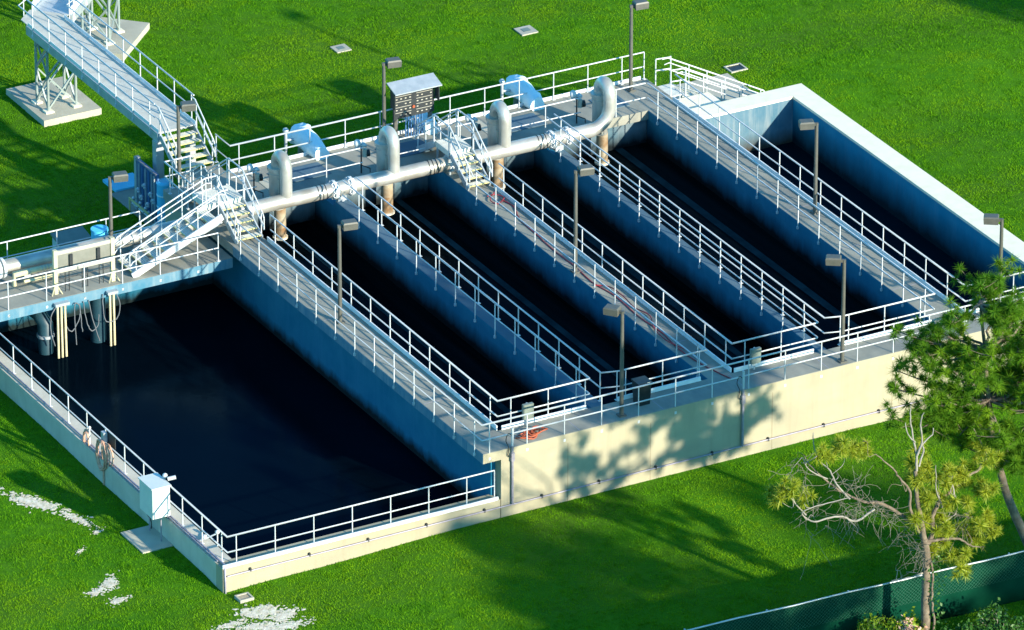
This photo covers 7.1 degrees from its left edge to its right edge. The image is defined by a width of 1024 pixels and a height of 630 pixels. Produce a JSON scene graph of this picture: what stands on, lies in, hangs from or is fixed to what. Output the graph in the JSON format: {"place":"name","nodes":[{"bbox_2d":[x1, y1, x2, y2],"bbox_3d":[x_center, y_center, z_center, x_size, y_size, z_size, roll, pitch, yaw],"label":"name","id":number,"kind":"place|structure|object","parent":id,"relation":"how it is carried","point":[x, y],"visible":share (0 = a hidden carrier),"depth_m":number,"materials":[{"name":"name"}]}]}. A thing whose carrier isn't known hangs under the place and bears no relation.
{"place":"outdoors","nodes":[
{"label":"outdoors","id":0,"kind":"place"},
{"bbox_2d":[12,263,59,286],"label":"drain pipe","id":1,"kind":"object","parent":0,"point":[23,272],"visible":1,"depth_m":283.05,"materials":[{"name":"beige plastic"}]},
{"bbox_2d":[31,41,81,113],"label":"support tower","id":2,"kind":"structure","parent":0,"point":[62,95],"depth_m":299.61,"materials":[{"name":"white metal"}]},
{"bbox_2d":[95,430,115,484],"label":"hose coil","id":3,"kind":"object","parent":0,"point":[105,455],"visible":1,"depth_m":273.76,"materials":[{"name":"rubber"}]},
{"bbox_2d":[0,0,1023,629],"bbox_3d":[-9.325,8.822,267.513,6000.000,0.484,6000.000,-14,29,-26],"label":"ground","id":4,"kind":"structure","parent":0,"point":[748,474],"depth_m":292.25,"materials":[{"name":"plant"}]},
{"bbox_2d":[0,487,93,517],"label":"sand patch","id":5,"kind":"object","parent":4,"relation":"on","point":[27,500],"visible":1,"depth_m":273.13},
{"bbox_2d":[6,76,101,126],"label":"concrete pad","id":6,"kind":"object","parent":4,"relation":"on","point":[23,96],"visible":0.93,"depth_m":300.17,"materials":[{"name":"concrete"}]},
{"bbox_2d":[60,508,99,529],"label":"sand patch","id":7,"kind":"object","parent":4,"relation":"on","point":[76,519],"visible":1,"depth_m":272.13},
{"bbox_2d":[83,588,109,596],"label":"sand patch","id":8,"kind":"object","parent":4,"relation":"on","point":[95,592],"visible":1,"depth_m":267.54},
{"bbox_2d":[99,570,119,595],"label":"sand patch","id":9,"kind":"object","parent":4,"relation":"on","point":[108,583],"visible":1,"depth_m":268.07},
{"bbox_2d":[74,14,149,60],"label":"concrete pad","id":10,"kind":"object","parent":4,"relation":"on","point":[135,32],"visible":0.36,"depth_m":305.87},
{"bbox_2d":[81,0,124,45],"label":"support tower","id":11,"kind":"structure","parent":10,"relation":"on","point":[108,12],"depth_m":305.22,"materials":[{"name":"white metal"}]},
{"bbox_2d":[0,362,226,593],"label":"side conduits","id":12,"kind":"object","parent":4,"relation":"on","point":[174,520],"visible":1,"depth_m":272.62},
{"bbox_2d":[18,0,215,178],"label":"foot bridge","id":13,"kind":"structure","parent":4,"relation":"on","point":[101,70],"depth_m":294.66,"materials":[{"name":"metal"}]},
{"bbox_2d":[103,172,133,191],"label":"tank lid","id":14,"kind":"object","parent":4,"relation":"on","point":[121,186],"visible":0.57,"depth_m":294.37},
{"bbox_2d":[106,595,131,607],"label":"sand patch","id":15,"kind":"object","parent":4,"relation":"on","point":[117,600],"visible":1,"depth_m":267.04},
{"bbox_2d":[112,188,153,225],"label":"equipment slab","id":16,"kind":"structure","parent":4,"relation":"on","point":[121,197],"depth_m":293.36,"materials":[{"name":"concrete"}]},
{"bbox_2d":[128,155,158,225],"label":"pipe rack","id":17,"kind":"object","parent":16,"relation":"on","point":[146,177],"visible":0.94,"depth_m":291.51,"materials":[{"name":"blue paint"}]},
{"bbox_2d":[156,178,171,223],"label":"pressure vessel","id":18,"kind":"object","parent":16,"relation":"on","point":[162,183],"visible":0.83,"depth_m":290.73,"materials":[{"name":"blue metal"}]},
{"bbox_2d":[121,525,172,553],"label":"concrete slab","id":19,"kind":"structure","parent":4,"relation":"on","point":[143,540],"depth_m":270.73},
{"bbox_2d":[138,473,175,540],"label":"control cabinet","id":20,"kind":"object","parent":4,"relation":"on","point":[154,488],"visible":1,"depth_m":270.04,"materials":[{"name":"metal"}]},
{"bbox_2d":[211,613,261,629],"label":"sand patch","id":21,"kind":"object","parent":4,"relation":"on","point":[231,624],"visible":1,"depth_m":265.55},
{"bbox_2d":[234,592,253,603],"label":"lawn drain","id":22,"kind":"object","parent":4,"relation":"on","point":[241,598],"visible":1,"depth_m":267.12,"materials":[{"name":"concrete"}]},
{"bbox_2d":[229,604,287,619],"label":"sand patch","id":23,"kind":"object","parent":4,"relation":"on","point":[264,610],"visible":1,"depth_m":266.35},
{"bbox_2d":[225,616,305,629],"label":"sand patch","id":24,"kind":"object","parent":4,"relation":"on","point":[253,626],"visible":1,"depth_m":265.44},
{"bbox_2d":[248,617,315,629],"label":"sand patch","id":25,"kind":"object","parent":4,"relation":"on","point":[290,624],"visible":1,"depth_m":265.50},
{"bbox_2d":[261,605,305,622],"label":"sand patch","id":26,"kind":"object","parent":4,"relation":"on","point":[281,616],"visible":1,"depth_m":266.13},
{"bbox_2d":[330,44,351,53],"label":"lawn hatch","id":27,"kind":"object","parent":4,"relation":"on","point":[339,48],"visible":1,"depth_m":305.21,"materials":[{"name":"concrete"}]},
{"bbox_2d":[0,76,1023,592],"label":"concrete tank","id":28,"kind":"object","parent":4,"relation":"on","point":[898,186],"visible":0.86,"depth_m":282.38,"materials":[{"name":"beige"}]},
{"bbox_2d":[28,311,54,354],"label":"drop pipe","id":29,"kind":"object","parent":28,"relation":"attached to","point":[44,337],"visible":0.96,"depth_m":282.80,"materials":[{"name":"metal"}]},
{"bbox_2d":[53,300,69,358],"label":"guide poles","id":30,"kind":"object","parent":28,"relation":"attached to","point":[60,304],"visible":1,"depth_m":282.44,"materials":[{"name":"beige plastic"}]},
{"bbox_2d":[0,211,139,257],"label":"railing","id":31,"kind":"object","parent":28,"relation":"on","point":[56,245],"visible":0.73,"depth_m":284.69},
{"bbox_2d":[50,226,90,247],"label":"utility box","id":32,"kind":"object","parent":28,"relation":"on","point":[72,234],"visible":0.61,"depth_m":289.18,"materials":[{"name":"metal"}]},
{"bbox_2d":[50,294,119,345],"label":"hanging cables","id":33,"kind":"object","parent":28,"relation":"hanging from","point":[86,318],"visible":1,"depth_m":282.81,"materials":[{"name":"grey plastic"}]},
{"bbox_2d":[52,236,119,296],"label":"gate frame","id":34,"kind":"object","parent":28,"relation":"on","point":[83,253],"visible":1,"depth_m":282.39,"materials":[{"name":"white metal"}]},
{"bbox_2d":[82,426,90,446],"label":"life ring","id":35,"kind":"object","parent":28,"relation":"attached to","point":[87,434],"visible":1,"depth_m":274.93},
{"bbox_2d":[0,219,195,278],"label":"flanged pipe","id":36,"kind":"object","parent":28,"relation":"on","point":[25,261],"visible":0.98,"depth_m":283.84,"materials":[{"name":"silver metal"}]},
{"bbox_2d":[90,298,105,342],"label":"drop pipe","id":37,"kind":"object","parent":28,"relation":"attached to","point":[96,305],"visible":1,"depth_m":283.67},
{"bbox_2d":[91,225,107,238],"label":"blue barrel","id":38,"kind":"object","parent":28,"relation":"on","point":[97,231],"visible":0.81,"depth_m":285.13,"materials":[{"name":"plastic"}]},
{"bbox_2d":[0,232,219,316],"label":"railing","id":39,"kind":"object","parent":28,"relation":"on","point":[83,264],"visible":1,"depth_m":282.73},
{"bbox_2d":[106,288,117,345],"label":"guide poles","id":40,"kind":"object","parent":28,"relation":"attached to","point":[112,292],"visible":1,"depth_m":283.27,"materials":[{"name":"beige plastic"}]},
{"bbox_2d":[108,171,127,254],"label":"lamp post","id":41,"kind":"object","parent":28,"relation":"on","point":[118,176],"visible":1,"depth_m":284.09,"materials":[{"name":"grey metal"}]},
{"bbox_2d":[164,155,192,209],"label":"railing","id":42,"kind":"object","parent":28,"relation":"on","point":[172,174],"visible":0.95,"depth_m":288.34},
{"bbox_2d":[174,100,195,178],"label":"lamp post","id":43,"kind":"object","parent":28,"relation":"on","point":[186,106],"visible":1,"depth_m":288.80,"materials":[{"name":"grey metal"}]},
{"bbox_2d":[115,158,264,277],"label":"crossover stairs","id":44,"kind":"structure","parent":28,"relation":"on","point":[223,198],"depth_m":284.89,"materials":[{"name":"metal"}]},
{"bbox_2d":[199,530,219,545],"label":"level sensor","id":45,"kind":"object","parent":28,"relation":"attached to","point":[217,532],"visible":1,"depth_m":268.88,"materials":[{"name":"metal"}]},
{"bbox_2d":[0,283,467,558],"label":"water","id":46,"kind":"structure","parent":28,"relation":"in","point":[234,417],"depth_m":278.65,"materials":[{"name":"liquid"}]},
{"bbox_2d":[231,171,256,191],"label":"railing","id":47,"kind":"object","parent":28,"relation":"on","point":[235,177],"visible":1,"depth_m":287.54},
{"bbox_2d":[0,333,494,561],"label":"railing","id":48,"kind":"object","parent":28,"relation":"on","point":[174,489],"visible":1,"depth_m":269.99,"materials":[{"name":"metal"}]},
{"bbox_2d":[246,164,263,197],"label":"valve actuator","id":49,"kind":"object","parent":28,"relation":"on","point":[257,176],"visible":0.96,"depth_m":287.95,"materials":[{"name":"grey metal"}]},
{"bbox_2d":[283,122,329,160],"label":"covered motor","id":50,"kind":"object","parent":28,"relation":"on","point":[315,147],"visible":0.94,"depth_m":291.56,"materials":[{"name":"blue metal"}]},
{"bbox_2d":[291,147,362,183],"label":"railing","id":51,"kind":"object","parent":28,"relation":"on","point":[326,170],"visible":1,"depth_m":289.06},
{"bbox_2d":[336,218,357,324],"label":"lamp post","id":52,"kind":"object","parent":28,"relation":"on","point":[348,224],"visible":1,"depth_m":278.24,"materials":[{"name":"grey metal"}]},
{"bbox_2d":[354,139,370,172],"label":"valve actuator","id":53,"kind":"object","parent":28,"relation":"on","point":[364,152],"visible":1,"depth_m":289.79,"materials":[{"name":"grey metal"}]},
{"bbox_2d":[382,57,401,126],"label":"lamp post","id":54,"kind":"object","parent":28,"relation":"on","point":[393,62],"visible":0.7,"depth_m":291.39,"materials":[{"name":"grey metal"}]},
{"bbox_2d":[262,219,552,430],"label":"water","id":55,"kind":"structure","parent":28,"relation":"in","point":[497,383],"depth_m":282.51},
{"bbox_2d":[267,150,291,240],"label":"pump column","id":56,"kind":"structure","parent":55,"relation":"in","point":[279,167],"depth_m":287.05,"materials":[{"name":"silver metal"}]},
{"bbox_2d":[224,123,595,220],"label":"header pipe","id":57,"kind":"object","parent":28,"relation":"on","point":[334,190],"visible":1,"depth_m":289.07,"materials":[{"name":"silver metal"}]},
{"bbox_2d":[399,133,424,153],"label":"railing","id":58,"kind":"object","parent":28,"relation":"on","point":[409,137],"visible":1,"depth_m":290.49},
{"bbox_2d":[387,73,441,136],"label":"instrument panel","id":59,"kind":"object","parent":28,"relation":"on","point":[413,96],"visible":1,"depth_m":292.23,"materials":[{"name":"grey metal"}]},
{"bbox_2d":[401,113,439,134],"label":"covered motor","id":60,"kind":"object","parent":28,"relation":"on","point":[429,126],"visible":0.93,"depth_m":293.09,"materials":[{"name":"blue metal"}]},
{"bbox_2d":[270,180,589,427],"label":"railing","id":61,"kind":"object","parent":28,"relation":"on","point":[440,354],"visible":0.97,"depth_m":278.04,"materials":[{"name":"metal"}]},
{"bbox_2d":[214,52,645,171],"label":"railing","id":62,"kind":"object","parent":28,"relation":"on","point":[380,126],"visible":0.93,"depth_m":293.40,"materials":[{"name":"metal"}]},
{"bbox_2d":[414,109,492,189],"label":"crossover stairs","id":63,"kind":"structure","parent":28,"relation":"on","point":[453,148],"depth_m":289.64,"materials":[{"name":"metal"}]},
{"bbox_2d":[455,121,474,139],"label":"railing","id":64,"kind":"object","parent":28,"relation":"on","point":[459,130],"visible":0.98,"depth_m":291.37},
{"bbox_2d":[465,114,480,145],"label":"valve actuator","id":65,"kind":"object","parent":28,"relation":"on","point":[477,125],"visible":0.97,"depth_m":291.70,"materials":[{"name":"blue metal"}]},
{"bbox_2d":[506,428,514,503],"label":"riser conduit","id":66,"kind":"object","parent":28,"relation":"attached to","point":[512,456],"visible":1,"depth_m":271.12,"materials":[{"name":"grey metal"}]},
{"bbox_2d":[361,193,668,404],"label":"water","id":67,"kind":"structure","parent":28,"relation":"in","point":[562,313],"depth_m":284.49,"materials":[{"name":"liquid"}]},
{"bbox_2d":[374,126,399,215],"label":"pump column","id":68,"kind":"structure","parent":67,"relation":"in","point":[386,143],"depth_m":288.91,"materials":[{"name":"silver metal"}]},
{"bbox_2d":[499,74,543,110],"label":"covered motor","id":69,"kind":"object","parent":28,"relation":"on","point":[531,98],"visible":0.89,"depth_m":295.36,"materials":[{"name":"blue metal"}]},
{"bbox_2d":[522,402,533,419],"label":"junction box","id":70,"kind":"object","parent":28,"relation":"on","point":[528,407],"visible":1,"depth_m":272.11,"materials":[{"name":"grey metal"}]},
{"bbox_2d":[524,404,532,419],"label":"door","id":71,"kind":"structure","parent":70,"relation":"in","point":[529,408],"depth_m":272.10,"materials":[{"name":"grey metal"}]},
{"bbox_2d":[355,170,707,401],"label":"railing","id":72,"kind":"object","parent":28,"relation":"on","point":[615,295],"visible":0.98,"depth_m":279.51,"materials":[{"name":"metal"}]},
{"bbox_2d":[515,425,547,439],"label":"hose pile","id":73,"kind":"object","parent":28,"relation":"on","point":[532,433],"visible":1,"depth_m":271.70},
{"bbox_2d":[510,97,580,131],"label":"railing","id":74,"kind":"object","parent":28,"relation":"on","point":[545,120],"visible":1,"depth_m":292.85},
{"bbox_2d":[227,401,921,576],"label":"wall conduit","id":75,"kind":"object","parent":28,"relation":"attached to","point":[541,496],"depth_m":272.59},
{"bbox_2d":[570,90,585,123],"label":"valve actuator","id":76,"kind":"object","parent":28,"relation":"on","point":[574,95],"visible":1,"depth_m":293.55,"materials":[{"name":"blue metal"}]},
{"bbox_2d":[570,164,594,273],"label":"lamp post","id":77,"kind":"object","parent":28,"relation":"on","point":[585,170],"visible":1,"depth_m":281.73,"materials":[{"name":"grey metal"}]},
{"bbox_2d":[603,304,626,417],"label":"lamp post","id":78,"kind":"object","parent":28,"relation":"on","point":[612,310],"visible":1,"depth_m":271.90,"materials":[{"name":"grey metal"}]},
{"bbox_2d":[501,199,730,378],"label":"garden hose","id":79,"kind":"object","parent":28,"relation":"on","point":[611,293],"visible":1,"depth_m":281.43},
{"bbox_2d":[238,223,1022,459],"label":"railing","id":80,"kind":"object","parent":28,"relation":"on","point":[461,408],"visible":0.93,"depth_m":274.69,"materials":[{"name":"metal"}]},
{"bbox_2d":[615,83,645,116],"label":"railing","id":81,"kind":"object","parent":28,"relation":"on","point":[626,101],"visible":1,"depth_m":294.29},
{"bbox_2d":[490,168,778,372],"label":"water","id":82,"kind":"structure","parent":28,"relation":"in","point":[645,265],"depth_m":286.36,"materials":[{"name":"liquid"}]},
{"bbox_2d":[486,100,510,188],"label":"pump column","id":83,"kind":"structure","parent":82,"relation":"in","point":[498,118],"depth_m":290.81,"materials":[{"name":"silver metal"}]},
{"bbox_2d":[626,0,648,91],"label":"lamp post","id":84,"kind":"object","parent":28,"relation":"on","point":[636,5],"visible":1,"depth_m":295.47,"materials":[{"name":"grey metal"}]},
{"bbox_2d":[595,285,683,348],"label":"garden hose","id":85,"kind":"object","parent":28,"relation":"on","point":[643,312],"visible":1,"depth_m":279.97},
{"bbox_2d":[631,375,651,405],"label":"waste bin","id":86,"kind":"object","parent":28,"relation":"on","point":[644,392],"visible":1,"depth_m":273.66,"materials":[{"name":"black plastic"}]},
{"bbox_2d":[498,116,817,369],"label":"railing","id":87,"kind":"object","parent":28,"relation":"on","point":[677,301],"visible":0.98,"depth_m":282.07,"materials":[{"name":"metal"}]},
{"bbox_2d":[655,56,764,100],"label":"ground stairs","id":88,"kind":"structure","parent":28,"relation":"attached to","point":[669,89],"depth_m":297.10,"materials":[{"name":"metal"}]},
{"bbox_2d":[576,140,892,348],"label":"water","id":89,"kind":"structure","parent":28,"relation":"in","point":[780,254],"depth_m":288.19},
{"bbox_2d":[590,76,615,165],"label":"pump column","id":90,"kind":"structure","parent":89,"relation":"in","point":[603,93],"depth_m":292.48,"materials":[{"name":"silver metal"}]},
{"bbox_2d":[737,371,745,445],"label":"riser conduit","id":91,"kind":"object","parent":28,"relation":"attached to","point":[743,399],"visible":1,"depth_m":274.91,"materials":[{"name":"grey metal"}]},
{"bbox_2d":[554,83,934,345],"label":"railing","id":92,"kind":"object","parent":28,"relation":"on","point":[818,243],"visible":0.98,"depth_m":284.27,"materials":[{"name":"metal"}]},
{"bbox_2d":[750,346,760,369],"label":"junction box","id":93,"kind":"object","parent":28,"relation":"on","point":[755,351],"visible":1,"depth_m":275.86,"materials":[{"name":"grey metal"}]},
{"bbox_2d":[752,349,760,363],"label":"door","id":94,"kind":"structure","parent":93,"relation":"in","point":[755,353],"depth_m":275.84,"materials":[{"name":"grey metal"}]},
{"bbox_2d":[798,119,818,214],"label":"lamp post","id":95,"kind":"object","parent":28,"relation":"on","point":[807,124],"visible":1,"depth_m":286.18,"materials":[{"name":"grey metal"}]},
{"bbox_2d":[825,254,846,363],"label":"lamp post","id":96,"kind":"object","parent":28,"relation":"on","point":[833,260],"visible":1,"depth_m":275.56,"materials":[{"name":"grey metal"}]},
{"bbox_2d":[675,74,1023,301],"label":"railing","id":97,"kind":"object","parent":28,"relation":"on","point":[883,226],"visible":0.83,"depth_m":286.41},
{"bbox_2d":[750,142,1005,311],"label":"water","id":98,"kind":"structure","parent":28,"relation":"in","point":[880,214],"depth_m":291.01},
{"bbox_2d":[983,213,1003,323],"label":"lamp post","id":99,"kind":"object","parent":28,"relation":"on","point":[991,219],"visible":0.61,"depth_m":277.77,"materials":[{"name":"grey metal"}]},
{"bbox_2d":[514,25,537,35],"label":"lawn hatch","id":100,"kind":"object","parent":4,"relation":"on","point":[525,30],"visible":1,"depth_m":306.65,"materials":[{"name":"concrete"}]},
{"bbox_2d":[672,73,753,99],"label":"concrete pad","id":101,"kind":"object","parent":4,"relation":"on","point":[717,94],"visible":0.21,"depth_m":302.10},
{"bbox_2d":[723,63,747,72],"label":"lawn drain","id":102,"kind":"object","parent":4,"relation":"on","point":[736,67],"visible":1,"depth_m":303.65,"materials":[{"name":"concrete"}]},
{"bbox_2d":[684,550,1023,629],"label":"chain link fence","id":103,"kind":"object","parent":4,"relation":"on","point":[1001,578],"visible":1,"depth_m":264.76,"materials":[{"name":"metal"}]},
{"bbox_2d":[856,611,889,629],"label":"shrub","id":104,"kind":"object","parent":4,"relation":"on","point":[871,624],"visible":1,"depth_m":263.51,"materials":[{"name":"green plant"}]},
{"bbox_2d":[762,406,1005,629],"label":"dead pine","id":105,"kind":"object","parent":4,"relation":"on","point":[919,520],"visible":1,"depth_m":261.76,"materials":[{"name":"green plant"}]},
{"bbox_2d":[922,555,946,629],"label":"vine","id":106,"kind":"object","parent":105,"relation":"attached to","point":[932,596],"visible":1,"depth_m":263.06,"materials":[{"name":"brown wood"}]},
{"bbox_2d":[881,606,925,629],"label":"shrub","id":107,"kind":"object","parent":4,"relation":"on","point":[892,624],"visible":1,"depth_m":263.65,"materials":[{"name":"green plant"}]},
{"bbox_2d":[896,615,927,629],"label":"shrub","id":108,"kind":"object","parent":4,"relation":"on","point":[908,627],"visible":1,"depth_m":263.07,"materials":[{"name":"beige plant"}]},
{"bbox_2d":[881,254,1023,545],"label":"pine tree","id":109,"kind":"object","parent":4,"relation":"on","point":[952,411],"visible":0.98,"depth_m":263.45,"materials":[{"name":"green plant"}]},
{"bbox_2d":[944,616,980,629],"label":"shrub","id":110,"kind":"object","parent":4,"relation":"on","point":[967,627],"visible":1,"depth_m":263.93,"materials":[{"name":"green plant"}]},
{"bbox_2d":[965,597,1023,629],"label":"shrub","id":111,"kind":"object","parent":4,"relation":"on","point":[992,617],"visible":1,"depth_m":264.13,"materials":[{"name":"green plant"}]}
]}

